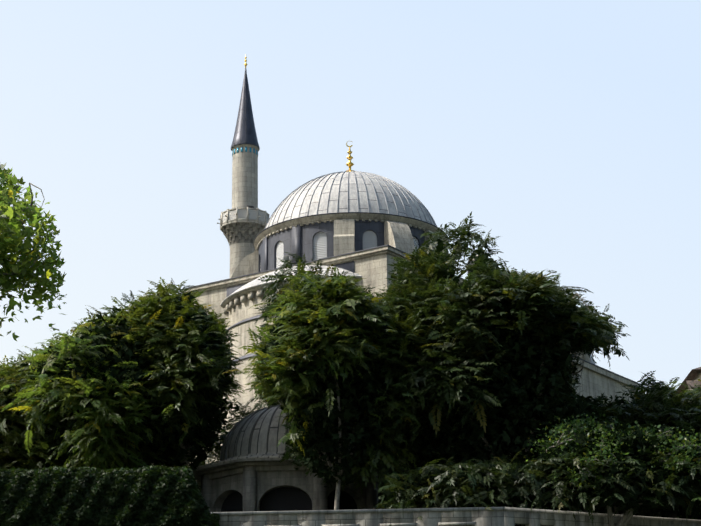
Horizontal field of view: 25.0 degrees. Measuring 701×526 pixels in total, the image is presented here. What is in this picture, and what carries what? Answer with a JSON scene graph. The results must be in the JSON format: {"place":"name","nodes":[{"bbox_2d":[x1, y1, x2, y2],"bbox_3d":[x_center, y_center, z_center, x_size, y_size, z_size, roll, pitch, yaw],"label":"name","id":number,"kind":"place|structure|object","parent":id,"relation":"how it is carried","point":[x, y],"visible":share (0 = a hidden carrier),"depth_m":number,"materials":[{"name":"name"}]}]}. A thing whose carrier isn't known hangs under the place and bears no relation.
{"place":"outdoors","nodes":[
{"label":"outdoors","id":0,"kind":"place"},
{"bbox_2d":[0,0,700,393],"label":"sky","id":1,"kind":"structure","parent":0,"point":[569,131],"materials":[{"name":"blue"}]},
{"bbox_3d":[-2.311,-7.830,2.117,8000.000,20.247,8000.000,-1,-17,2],"label":"terrain","id":2,"kind":"structure","parent":0,"visible":0},
{"bbox_2d":[0,336,64,468],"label":"tree","id":3,"kind":"object","parent":2,"relation":"on","point":[20,360],"visible":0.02,"depth_m":84.00,"materials":[{"name":"green plant"}]},
{"bbox_2d":[0,162,66,340],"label":"foliage","id":4,"kind":"object","parent":2,"relation":"on","point":[14,231],"visible":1,"depth_m":30.50,"materials":[{"name":"green plant"}]},
{"bbox_2d":[1,313,177,469],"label":"tree foliage","id":5,"kind":"object","parent":2,"relation":"on","point":[68,379],"visible":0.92,"depth_m":79.34,"materials":[{"name":"green plant"}]},
{"bbox_2d":[0,277,208,469],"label":"canopy foliage","id":6,"kind":"object","parent":2,"relation":"on","point":[10,439],"visible":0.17,"depth_m":81.81,"materials":[{"name":"green plant"}]},
{"bbox_2d":[112,280,245,471],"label":"tree foliage","id":7,"kind":"object","parent":2,"relation":"on","point":[202,383],"visible":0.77,"depth_m":81.55,"materials":[{"name":"green plant"}]},
{"bbox_2d":[217,55,268,277],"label":"minaret","id":8,"kind":"object","parent":2,"relation":"on","point":[244,221],"visible":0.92,"depth_m":134.82,"materials":[{"name":"grey stone"}]},
{"bbox_2d":[192,404,385,511],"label":"domed pavilion","id":9,"kind":"structure","parent":2,"relation":"on","point":[248,471],"depth_m":82.25,"materials":[{"name":"grey stone"}]},
{"bbox_2d":[238,259,439,509],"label":"tree foliage","id":10,"kind":"object","parent":2,"relation":"on","point":[327,332],"visible":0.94,"depth_m":75.42,"materials":[{"name":"green plant"}]},
{"bbox_2d":[11,224,700,516],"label":"canopy foliage","id":11,"kind":"object","parent":2,"relation":"on","point":[223,435],"depth_m":96.46,"materials":[{"name":"green plant"}]},
{"bbox_2d":[162,141,640,466],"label":"mosque","id":12,"kind":"structure","parent":2,"relation":"on","point":[360,225],"depth_m":112.73,"materials":[{"name":"grey stone"}]},
{"bbox_2d":[219,510,700,525],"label":"precinct wall","id":13,"kind":"structure","parent":2,"relation":"on","point":[479,518],"depth_m":69.48,"materials":[{"name":"stone"}]},
{"bbox_2d":[0,464,219,525],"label":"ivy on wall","id":14,"kind":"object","parent":13,"relation":"attached to","point":[155,495],"visible":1,"depth_m":68.97,"materials":[{"name":"green plant"}]},
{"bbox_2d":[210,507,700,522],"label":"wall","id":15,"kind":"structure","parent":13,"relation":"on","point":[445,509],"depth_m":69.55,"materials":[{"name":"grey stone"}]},
{"bbox_2d":[251,211,700,525],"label":"canopy foliage","id":16,"kind":"object","parent":2,"relation":"on","point":[688,413],"visible":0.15,"depth_m":79.77,"materials":[{"name":"green plant"}]},
{"bbox_2d":[370,244,636,507],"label":"tree foliage","id":17,"kind":"object","parent":2,"relation":"on","point":[512,315],"visible":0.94,"depth_m":75.58,"materials":[{"name":"green plant"}]},
{"bbox_2d":[376,446,700,525],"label":"hedge","id":18,"kind":"object","parent":2,"relation":"on","point":[476,484],"visible":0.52,"depth_m":71.12,"materials":[{"name":"green plant"}]},
{"bbox_2d":[509,412,700,525],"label":"shrub foliage","id":19,"kind":"object","parent":2,"relation":"on","point":[607,441],"visible":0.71,"depth_m":71.57,"materials":[{"name":"green plant"}]},
{"bbox_2d":[623,376,700,519],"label":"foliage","id":20,"kind":"object","parent":2,"relation":"on","point":[672,513],"depth_m":80.60,"materials":[{"name":"green plant"}]},
{"bbox_2d":[678,367,700,392],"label":"brick building","id":21,"kind":"structure","parent":2,"relation":"on","point":[693,377],"depth_m":153.50,"materials":[{"name":"brick"}]}
]}

